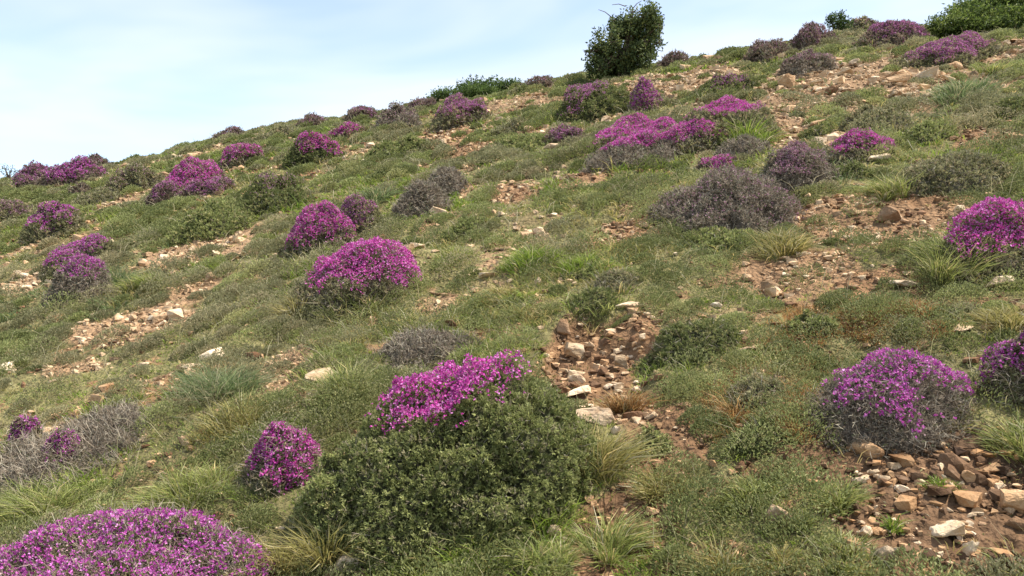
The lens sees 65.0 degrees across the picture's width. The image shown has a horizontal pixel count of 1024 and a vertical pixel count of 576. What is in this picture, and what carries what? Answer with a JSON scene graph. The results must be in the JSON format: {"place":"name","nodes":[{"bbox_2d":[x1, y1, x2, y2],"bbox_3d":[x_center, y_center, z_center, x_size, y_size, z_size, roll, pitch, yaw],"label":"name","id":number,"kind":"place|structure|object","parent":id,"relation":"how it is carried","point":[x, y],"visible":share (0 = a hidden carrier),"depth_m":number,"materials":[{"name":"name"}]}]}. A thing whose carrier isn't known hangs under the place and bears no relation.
{"place":"outdoors","nodes":[
{"label":"outdoors","id":0,"kind":"place"},
{"bbox_2d":[0,0,963,178],"label":"sky","id":1,"kind":"structure","parent":0,"point":[116,80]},
{"bbox_2d":[0,37,1023,575],"bbox_3d":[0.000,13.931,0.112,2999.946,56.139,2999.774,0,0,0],"label":"ground","id":2,"kind":"structure","parent":0,"point":[994,529],"depth_m":3.70,"materials":[{"name":"soil"}]},
{"bbox_2d":[0,198,41,221],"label":"flowering shrub","id":3,"kind":"object","parent":2,"relation":"on","point":[13,209],"visible":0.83,"depth_m":9.09,"materials":[{"name":"purple plant"}]},
{"bbox_2d":[0,410,45,444],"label":"flowering shrub","id":4,"kind":"object","parent":2,"relation":"on","point":[17,427],"visible":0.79,"depth_m":3.58,"materials":[{"name":"purple plant"}]},
{"bbox_2d":[10,159,58,186],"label":"flowering shrub","id":5,"kind":"object","parent":2,"relation":"on","point":[29,174],"visible":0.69,"depth_m":12.41,"materials":[{"name":"purple plant"}]},
{"bbox_2d":[0,471,104,528],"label":"grass tuft","id":6,"kind":"object","parent":2,"relation":"on","point":[54,500],"visible":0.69,"depth_m":2.95,"materials":[{"name":"plant"}]},
{"bbox_2d":[16,199,88,245],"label":"flowering shrub","id":7,"kind":"object","parent":2,"relation":"on","point":[55,218],"visible":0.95,"depth_m":7.74,"materials":[{"name":"purple plant"}]},
{"bbox_2d":[27,419,83,471],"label":"flowering shrub","id":8,"kind":"object","parent":2,"relation":"on","point":[59,442],"visible":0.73,"depth_m":3.31,"materials":[{"name":"purple plant"}]},
{"bbox_2d":[34,155,109,185],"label":"flowering shrub","id":9,"kind":"object","parent":2,"relation":"on","point":[75,169],"visible":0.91,"depth_m":11.54,"materials":[{"name":"purple plant"}]},
{"bbox_2d":[38,250,116,308],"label":"flowering shrub","id":10,"kind":"object","parent":2,"relation":"on","point":[80,276],"visible":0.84,"depth_m":5.53,"materials":[{"name":"purple plant"}]},
{"bbox_2d":[0,400,156,501],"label":"thorn shrub","id":11,"kind":"object","parent":2,"relation":"on","point":[19,464],"visible":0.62,"depth_m":3.30,"materials":[{"name":"grey plant"}]},
{"bbox_2d":[34,230,127,284],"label":"flowering shrub","id":12,"kind":"object","parent":2,"relation":"on","point":[91,246],"visible":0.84,"depth_m":6.38,"materials":[{"name":"purple plant"}]},
{"bbox_2d":[70,186,122,205],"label":"green shrub","id":13,"kind":"object","parent":2,"relation":"on","point":[96,196],"visible":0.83,"depth_m":9.23,"materials":[{"name":"green plant"}]},
{"bbox_2d":[39,395,163,447],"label":"thorn shrub","id":14,"kind":"object","parent":2,"relation":"on","point":[115,412],"visible":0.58,"depth_m":3.50,"materials":[{"name":"grey plant"}]},
{"bbox_2d":[103,162,165,192],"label":"green shrub","id":15,"kind":"object","parent":2,"relation":"on","point":[142,175],"visible":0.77,"depth_m":9.66,"materials":[{"name":"green plant"}]},
{"bbox_2d":[0,494,278,575],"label":"flowering shrub","id":16,"kind":"object","parent":2,"relation":"on","point":[147,542],"visible":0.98,"depth_m":2.40,"materials":[{"name":"purple plant"}]},
{"bbox_2d":[140,178,179,206],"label":"flowering shrub","id":17,"kind":"object","parent":2,"relation":"on","point":[161,191],"visible":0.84,"depth_m":8.51,"materials":[{"name":"purple plant"}]},
{"bbox_2d":[105,457,252,511],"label":"grass tuft","id":18,"kind":"object","parent":2,"relation":"on","point":[203,477],"visible":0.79,"depth_m":2.88,"materials":[{"name":"plant"}]},
{"bbox_2d":[165,156,227,189],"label":"flowering shrub","id":19,"kind":"object","parent":2,"relation":"on","point":[195,169],"visible":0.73,"depth_m":9.15,"materials":[{"name":"purple plant"}]},
{"bbox_2d":[176,176,237,198],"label":"flowering shrub","id":20,"kind":"object","parent":2,"relation":"on","point":[200,187],"visible":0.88,"depth_m":8.54,"materials":[{"name":"purple plant"}]},
{"bbox_2d":[157,197,257,247],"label":"green shrub","id":21,"kind":"object","parent":2,"relation":"on","point":[211,220],"visible":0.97,"depth_m":6.76,"materials":[{"name":"green plant"}]},
{"bbox_2d":[138,351,291,409],"bbox_3d":[-1.374,0.418,3.665,0.770,0.263,0.678,0,0,41],"label":"grass tuft","id":22,"kind":"object","parent":2,"relation":"on","point":[237,384],"visible":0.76,"depth_m":3.63,"materials":[{"name":"plant"}]},
{"bbox_2d":[169,389,293,455],"bbox_3d":[-1.111,0.538,3.316,0.518,0.255,0.502,0,0,0],"label":"grass tuft","id":23,"kind":"object","parent":2,"relation":"on","point":[225,424],"visible":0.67,"depth_m":3.24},
{"bbox_2d":[217,141,267,170],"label":"flowering shrub","id":24,"kind":"object","parent":2,"relation":"on","point":[234,155],"visible":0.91,"depth_m":10.05,"materials":[{"name":"purple plant"}]},
{"bbox_2d":[233,171,310,218],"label":"green shrub","id":25,"kind":"object","parent":2,"relation":"on","point":[263,192],"visible":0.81,"depth_m":7.34,"materials":[{"name":"green plant"}]},
{"bbox_2d":[231,416,325,502],"bbox_3d":[-0.828,0.625,2.907,0.380,0.325,0.336,0,0,0],"label":"flowering shrub","id":26,"kind":"object","parent":2,"relation":"on","point":[279,455],"visible":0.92,"depth_m":2.86,"materials":[{"name":"purple plant"}]},
{"bbox_2d":[227,502,333,575],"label":"grass tuft","id":27,"kind":"object","parent":2,"relation":"on","point":[280,560],"visible":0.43,"depth_m":2.41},
{"bbox_2d":[278,129,342,168],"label":"flowering shrub","id":28,"kind":"object","parent":2,"relation":"on","point":[309,146],"visible":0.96,"depth_m":9.31,"materials":[{"name":"purple plant"}]},
{"bbox_2d":[219,496,414,575],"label":"grass tuft","id":29,"kind":"object","parent":2,"relation":"on","point":[307,551],"visible":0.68,"depth_m":2.37,"materials":[{"name":"plant"}]},
{"bbox_2d":[281,199,356,260],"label":"flowering shrub","id":30,"kind":"object","parent":2,"relation":"on","point":[324,220],"visible":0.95,"depth_m":5.67,"materials":[{"name":"purple plant"}]},
{"bbox_2d":[284,450,362,564],"bbox_3d":[-0.537,0.692,2.553,0.383,0.362,0.318,0,0,0],"label":"green shrub","id":31,"kind":"object","parent":2,"relation":"on","point":[318,493],"visible":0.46,"depth_m":2.50,"materials":[{"name":"green plant"}]},
{"bbox_2d":[295,279,394,325],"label":"grass tuft","id":32,"kind":"object","parent":2,"relation":"on","point":[377,303],"visible":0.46,"depth_m":4.41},
{"bbox_2d":[326,120,365,137],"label":"flowering shrub","id":33,"kind":"object","parent":2,"relation":"on","point":[349,126],"visible":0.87,"depth_m":10.89,"materials":[{"name":"purple plant"}]},
{"bbox_2d":[292,358,403,403],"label":"grass tuft","id":34,"kind":"object","parent":2,"relation":"on","point":[347,373],"visible":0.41,"depth_m":3.38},
{"bbox_2d":[283,235,421,326],"bbox_3d":[-0.940,-0.031,4.665,0.862,0.556,0.684,0,0,0],"label":"flowering shrub","id":35,"kind":"object","parent":2,"relation":"on","point":[365,267],"visible":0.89,"depth_m":4.54,"materials":[{"name":"purple plant"}]},
{"bbox_2d":[339,193,383,238],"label":"flowering shrub","id":36,"kind":"object","parent":2,"relation":"on","point":[358,212],"visible":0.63,"depth_m":5.88,"materials":[{"name":"purple plant"}]},
{"bbox_2d":[373,100,422,129],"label":"thorn shrub","id":37,"kind":"object","parent":2,"relation":"on","point":[398,113],"visible":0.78,"depth_m":11.00,"materials":[{"name":"grey plant"}]},
{"bbox_2d":[383,132,428,160],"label":"green shrub","id":38,"kind":"object","parent":2,"relation":"on","point":[411,141],"visible":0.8,"depth_m":8.71,"materials":[{"name":"green plant"}]},
{"bbox_2d":[391,178,453,219],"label":"thorn shrub","id":39,"kind":"object","parent":2,"relation":"on","point":[418,198],"visible":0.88,"depth_m":6.05,"materials":[{"name":"grey plant"}]},
{"bbox_2d":[369,322,485,372],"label":"thorn shrub","id":40,"kind":"object","parent":2,"relation":"on","point":[407,345],"visible":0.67,"depth_m":3.68,"materials":[{"name":"grey plant"}]},
{"bbox_2d":[426,164,468,194],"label":"thorn shrub","id":41,"kind":"object","parent":2,"relation":"on","point":[447,178],"visible":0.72,"depth_m":6.74,"materials":[{"name":"grey plant"}]},
{"bbox_2d":[298,348,606,575],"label":"flowering shrub","id":42,"kind":"object","parent":2,"relation":"on","point":[450,451],"visible":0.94,"depth_m":2.44,"materials":[{"name":"green plant"}]},
{"bbox_2d":[429,92,491,133],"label":"flowering shrub","id":43,"kind":"object","parent":2,"relation":"on","point":[458,110],"visible":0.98,"depth_m":10.30,"materials":[{"name":"purple plant"}]},
{"bbox_2d":[441,215,490,242],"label":"green shrub","id":44,"kind":"object","parent":2,"relation":"on","point":[461,225],"visible":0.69,"depth_m":5.58,"materials":[{"name":"green plant"}]},
{"bbox_2d":[425,74,521,101],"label":"ridge bush","id":45,"kind":"object","parent":2,"relation":"on","point":[475,87],"visible":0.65,"depth_m":14.86,"materials":[{"name":"green plant"}]},
{"bbox_2d":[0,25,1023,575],"bbox_3d":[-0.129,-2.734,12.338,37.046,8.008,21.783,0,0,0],"label":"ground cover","id":46,"kind":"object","parent":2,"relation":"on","point":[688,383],"visible":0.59,"depth_m":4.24,"materials":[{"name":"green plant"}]},
{"bbox_2d":[0,34,1023,575],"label":"gravel","id":47,"kind":"structure","parent":2,"relation":"on","point":[954,464],"depth_m":4.07,"materials":[{"name":"gravel"}]},
{"bbox_2d":[488,131,570,154],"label":"green shrub","id":48,"kind":"object","parent":2,"relation":"on","point":[527,142],"visible":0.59,"depth_m":8.05,"materials":[{"name":"green plant"}]},
{"bbox_2d":[493,242,568,278],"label":"grass tuft","id":49,"kind":"object","parent":2,"relation":"on","point":[517,261],"visible":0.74,"depth_m":4.55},
{"bbox_2d":[491,529,597,575],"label":"grass tuft","id":50,"kind":"object","parent":2,"relation":"on","point":[537,559],"visible":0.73,"depth_m":2.20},
{"bbox_2d":[542,123,586,145],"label":"flowering shrub","id":51,"kind":"object","parent":2,"relation":"on","point":[562,132],"visible":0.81,"depth_m":7.93,"materials":[{"name":"purple plant"}]},
{"bbox_2d":[559,259,608,282],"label":"green shrub","id":52,"kind":"object","parent":2,"relation":"on","point":[582,274],"visible":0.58,"depth_m":4.30,"materials":[{"name":"green plant"}]},
{"bbox_2d":[549,247,622,276],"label":"grass tuft","id":53,"kind":"object","parent":2,"relation":"on","point":[578,258],"visible":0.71,"depth_m":4.39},
{"bbox_2d":[562,283,622,327],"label":"green shrub","id":54,"kind":"object","parent":2,"relation":"on","point":[588,296],"visible":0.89,"depth_m":3.89,"materials":[{"name":"green plant"}]},
{"bbox_2d":[553,79,632,123],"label":"flowering shrub","id":55,"kind":"object","parent":2,"relation":"on","point":[586,102],"visible":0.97,"depth_m":9.02,"materials":[{"name":"green plant"}]},
{"bbox_2d":[576,406,614,425],"bbox_3d":[0.310,0.476,2.957,0.151,0.070,0.120,-2,-1,14],"label":"rock","id":56,"kind":"object","parent":2,"relation":"on","point":[602,413],"visible":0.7,"depth_m":2.92,"materials":[{"name":"stone"}]},
{"bbox_2d":[523,409,689,490],"bbox_3d":[0.292,0.499,2.607,0.604,0.271,0.534,0,0,0],"label":"grass tuft","id":57,"kind":"object","parent":2,"relation":"on","point":[615,456],"visible":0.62,"depth_m":2.54,"materials":[{"name":"plant"}]},
{"bbox_2d":[547,504,667,568],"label":"grass tuft","id":58,"kind":"object","parent":2,"relation":"on","point":[619,541],"visible":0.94,"depth_m":2.26,"materials":[{"name":"plant"}]},
{"bbox_2d":[587,268,643,293],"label":"green shrub","id":59,"kind":"object","parent":2,"relation":"on","point":[620,276],"visible":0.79,"depth_m":4.10,"materials":[{"name":"green plant"}]},
{"bbox_2d":[583,381,664,414],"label":"grass tuft","id":60,"kind":"object","parent":2,"relation":"on","point":[628,403],"visible":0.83,"depth_m":2.98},
{"bbox_2d":[581,0,667,79],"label":"tree","id":61,"kind":"object","parent":2,"relation":"on","point":[638,38],"visible":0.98,"depth_m":12.94,"materials":[{"name":"green plant"}]},
{"bbox_2d":[586,112,677,152],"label":"flowering shrub","id":62,"kind":"object","parent":2,"relation":"on","point":[625,126],"visible":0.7,"depth_m":7.32,"materials":[{"name":"purple plant"}]},
{"bbox_2d":[578,126,688,172],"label":"flowering shrub","id":63,"kind":"object","parent":2,"relation":"on","point":[631,147],"visible":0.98,"depth_m":6.53,"materials":[{"name":"purple plant"}]},
{"bbox_2d":[625,76,666,112],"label":"flowering shrub","id":64,"kind":"object","parent":2,"relation":"on","point":[644,95],"visible":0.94,"depth_m":8.76,"materials":[{"name":"purple plant"}]},
{"bbox_2d":[628,422,677,459],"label":"green shrub","id":65,"kind":"object","parent":2,"relation":"on","point":[662,439],"visible":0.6,"depth_m":2.66,"materials":[{"name":"green plant"}]},
{"bbox_2d":[617,466,693,503],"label":"grass tuft","id":66,"kind":"object","parent":2,"relation":"on","point":[643,490],"visible":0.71,"depth_m":2.45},
{"bbox_2d":[624,313,745,377],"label":"green shrub","id":67,"kind":"object","parent":2,"relation":"on","point":[676,337],"visible":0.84,"depth_m":3.33,"materials":[{"name":"green plant"}]},
{"bbox_2d":[661,114,728,153],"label":"flowering shrub","id":68,"kind":"object","parent":2,"relation":"on","point":[680,134],"visible":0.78,"depth_m":6.61,"materials":[{"name":"purple plant"}]},
{"bbox_2d":[692,149,740,173],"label":"flowering shrub","id":69,"kind":"object","parent":2,"relation":"on","point":[716,161],"visible":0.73,"depth_m":5.94,"materials":[{"name":"purple plant"}]},
{"bbox_2d":[657,94,782,148],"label":"flowering shrub","id":70,"kind":"object","parent":2,"relation":"on","point":[734,108],"visible":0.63,"depth_m":6.76,"materials":[{"name":"purple plant"}]},
{"bbox_2d":[672,523,773,575],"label":"grass tuft","id":71,"kind":"object","parent":2,"relation":"on","point":[723,556],"visible":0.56,"depth_m":2.07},
{"bbox_2d":[681,225,767,255],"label":"green shrub","id":72,"kind":"object","parent":2,"relation":"on","point":[720,236],"visible":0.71,"depth_m":4.39,"materials":[{"name":"green plant"}]},
{"bbox_2d":[644,162,806,235],"bbox_3d":[1.292,-0.514,4.861,0.970,0.582,0.803,0,0,0],"label":"thorn shrub","id":73,"kind":"object","parent":2,"relation":"on","point":[724,196],"visible":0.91,"depth_m":4.73,"materials":[{"name":"grey plant"}]},
{"bbox_2d":[693,72,763,99],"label":"flowering shrub","id":74,"kind":"object","parent":2,"relation":"on","point":[718,82],"visible":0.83,"depth_m":8.80,"materials":[{"name":"green plant"}]},
{"bbox_2d":[712,132,773,160],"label":"thorn shrub","id":75,"kind":"object","parent":2,"relation":"on","point":[743,143],"visible":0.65,"depth_m":6.10,"materials":[{"name":"grey plant"}]},
{"bbox_2d":[697,112,792,145],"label":"grass tuft","id":76,"kind":"object","parent":2,"relation":"on","point":[756,133],"visible":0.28,"depth_m":6.53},
{"bbox_2d":[699,467,809,517],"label":"grass tuft","id":77,"kind":"object","parent":2,"relation":"on","point":[749,487],"visible":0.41,"depth_m":2.31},
{"bbox_2d":[719,368,790,412],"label":"green shrub","id":78,"kind":"object","parent":2,"relation":"on","point":[755,384],"visible":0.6,"depth_m":2.83,"materials":[{"name":"green plant"}]},
{"bbox_2d":[721,411,803,461],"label":"green shrub","id":79,"kind":"object","parent":2,"relation":"on","point":[760,438],"visible":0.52,"depth_m":2.52,"materials":[{"name":"green plant"}]},
{"bbox_2d":[741,37,794,62],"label":"thorn shrub","id":80,"kind":"object","parent":2,"relation":"on","point":[762,50],"visible":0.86,"depth_m":11.52,"materials":[{"name":"grey plant"}]},
{"bbox_2d":[742,538,813,575],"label":"grass tuft","id":81,"kind":"object","parent":2,"relation":"on","point":[778,557],"visible":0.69,"depth_m":2.04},
{"bbox_2d":[737,223,827,262],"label":"grass tuft","id":82,"kind":"object","parent":2,"relation":"on","point":[790,249],"visible":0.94,"depth_m":4.15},
{"bbox_2d":[759,139,844,195],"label":"flowering shrub","id":83,"kind":"object","parent":2,"relation":"on","point":[793,164],"visible":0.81,"depth_m":5.08,"materials":[{"name":"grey plant"}]},
{"bbox_2d":[776,48,838,76],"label":"flowering shrub","id":84,"kind":"object","parent":2,"relation":"on","point":[812,60],"visible":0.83,"depth_m":9.19,"materials":[{"name":"grey plant"}]},
{"bbox_2d":[777,305,842,343],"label":"green shrub","id":85,"kind":"object","parent":2,"relation":"on","point":[815,319],"visible":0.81,"depth_m":3.31,"materials":[{"name":"green plant"}]},
{"bbox_2d":[787,20,840,50],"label":"flowering shrub","id":86,"kind":"object","parent":2,"relation":"on","point":[812,34],"visible":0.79,"depth_m":11.82,"materials":[{"name":"purple plant"}]},
{"bbox_2d":[799,475,878,516],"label":"grass tuft","id":87,"kind":"object","parent":2,"relation":"on","point":[861,498],"visible":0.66,"depth_m":2.20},
{"bbox_2d":[794,522,891,575],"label":"grass tuft","id":88,"kind":"object","parent":2,"relation":"on","point":[843,551],"visible":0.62,"depth_m":2.01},
{"bbox_2d":[838,158,871,179],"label":"green shrub","id":89,"kind":"object","parent":2,"relation":"on","point":[857,168],"visible":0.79,"depth_m":5.17,"materials":[{"name":"green plant"}]},
{"bbox_2d":[819,126,896,164],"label":"flowering shrub","id":90,"kind":"object","parent":2,"relation":"on","point":[849,142],"visible":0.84,"depth_m":5.52,"materials":[{"name":"purple plant"}]},
{"bbox_2d":[846,440,884,458],"bbox_3d":[1.068,0.484,2.417,0.064,0.049,0.110,0,0,-32],"label":"rock","id":91,"kind":"object","parent":2,"relation":"on","point":[875,449],"visible":0.9,"depth_m":2.39,"materials":[{"name":"stone"}]},
{"bbox_2d":[833,314,907,346],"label":"grass tuft","id":92,"kind":"object","parent":2,"relation":"on","point":[849,329],"visible":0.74,"depth_m":3.24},
{"bbox_2d":[835,104,919,132],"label":"green shrub","id":93,"kind":"object","parent":2,"relation":"on","point":[896,119],"visible":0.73,"depth_m":6.23,"materials":[{"name":"green plant"}]},
{"bbox_2d":[852,168,923,201],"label":"grass tuft","id":94,"kind":"object","parent":2,"relation":"on","point":[886,192],"visible":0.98,"depth_m":4.68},
{"bbox_2d":[798,344,986,459],"bbox_3d":[1.198,0.368,2.577,0.586,0.390,0.507,0,0,0],"label":"flowering shrub","id":95,"kind":"object","parent":2,"relation":"on","point":[880,401],"visible":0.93,"depth_m":2.48,"materials":[{"name":"purple plant"}]},
{"bbox_2d":[851,18,934,46],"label":"flowering shrub","id":96,"kind":"object","parent":2,"relation":"on","point":[901,31],"visible":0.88,"depth_m":10.78,"materials":[{"name":"purple plant"}]},
{"bbox_2d":[902,116,961,144],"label":"green shrub","id":97,"kind":"object","parent":2,"relation":"on","point":[931,130],"visible":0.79,"depth_m":5.65,"materials":[{"name":"green plant"}]},
{"bbox_2d":[929,520,965,537],"bbox_3d":[1.120,0.624,2.070,0.094,0.037,0.088,-14,-14,-1],"label":"rock","id":98,"kind":"object","parent":2,"relation":"on","point":[951,527],"visible":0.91,"depth_m":2.04,"materials":[{"name":"stone"}]},
{"bbox_2d":[887,30,1014,69],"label":"flowering shrub","id":99,"kind":"object","parent":2,"relation":"on","point":[964,49],"visible":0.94,"depth_m":8.51,"materials":[{"name":"purple plant"}]},
{"bbox_2d":[888,148,1017,199],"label":"green shrub","id":100,"kind":"object","parent":2,"relation":"on","point":[952,171],"visible":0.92,"depth_m":4.64,"materials":[{"name":"green plant"}]},
{"bbox_2d":[896,227,1020,284],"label":"grass tuft","id":101,"kind":"object","parent":2,"relation":"on","point":[947,268],"visible":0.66,"depth_m":3.58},
{"bbox_2d":[918,70,1016,105],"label":"grass tuft","id":102,"kind":"object","parent":2,"relation":"on","point":[940,98],"visible":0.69,"depth_m":6.80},
{"bbox_2d":[920,0,1023,37],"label":"juniper bush","id":103,"kind":"object","parent":2,"relation":"on","point":[984,16],"visible":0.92,"depth_m":10.68,"materials":[{"name":"green plant"}]},
{"bbox_2d":[933,195,1023,287],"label":"flowering shrub","id":104,"kind":"object","parent":2,"relation":"on","point":[982,219],"visible":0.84,"depth_m":3.61,"materials":[{"name":"purple plant"}]},
{"bbox_2d":[957,412,1023,464],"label":"grass tuft","id":105,"kind":"object","parent":2,"relation":"on","point":[1011,438],"visible":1,"depth_m":2.32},
{"bbox_2d":[965,300,1023,338],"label":"grass tuft","id":106,"kind":"object","parent":2,"relation":"on","point":[999,318],"visible":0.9,"depth_m":3.04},
{"bbox_2d":[971,312,1023,410],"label":"flowering shrub","id":107,"kind":"object","parent":2,"relation":"on","point":[1005,360],"visible":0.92,"depth_m":2.51,"materials":[{"name":"purple plant"}]},
{"bbox_2d":[986,95,1023,118],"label":"green shrub","id":108,"kind":"object","parent":2,"relation":"on","point":[1013,102],"visible":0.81,"depth_m":6.01,"materials":[{"name":"green plant"}]},
{"bbox_2d":[1000,489,1023,510],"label":"rock","id":109,"kind":"object","parent":2,"relation":"on","point":[1013,498],"visible":1,"depth_m":2.11,"materials":[{"name":"stone"}]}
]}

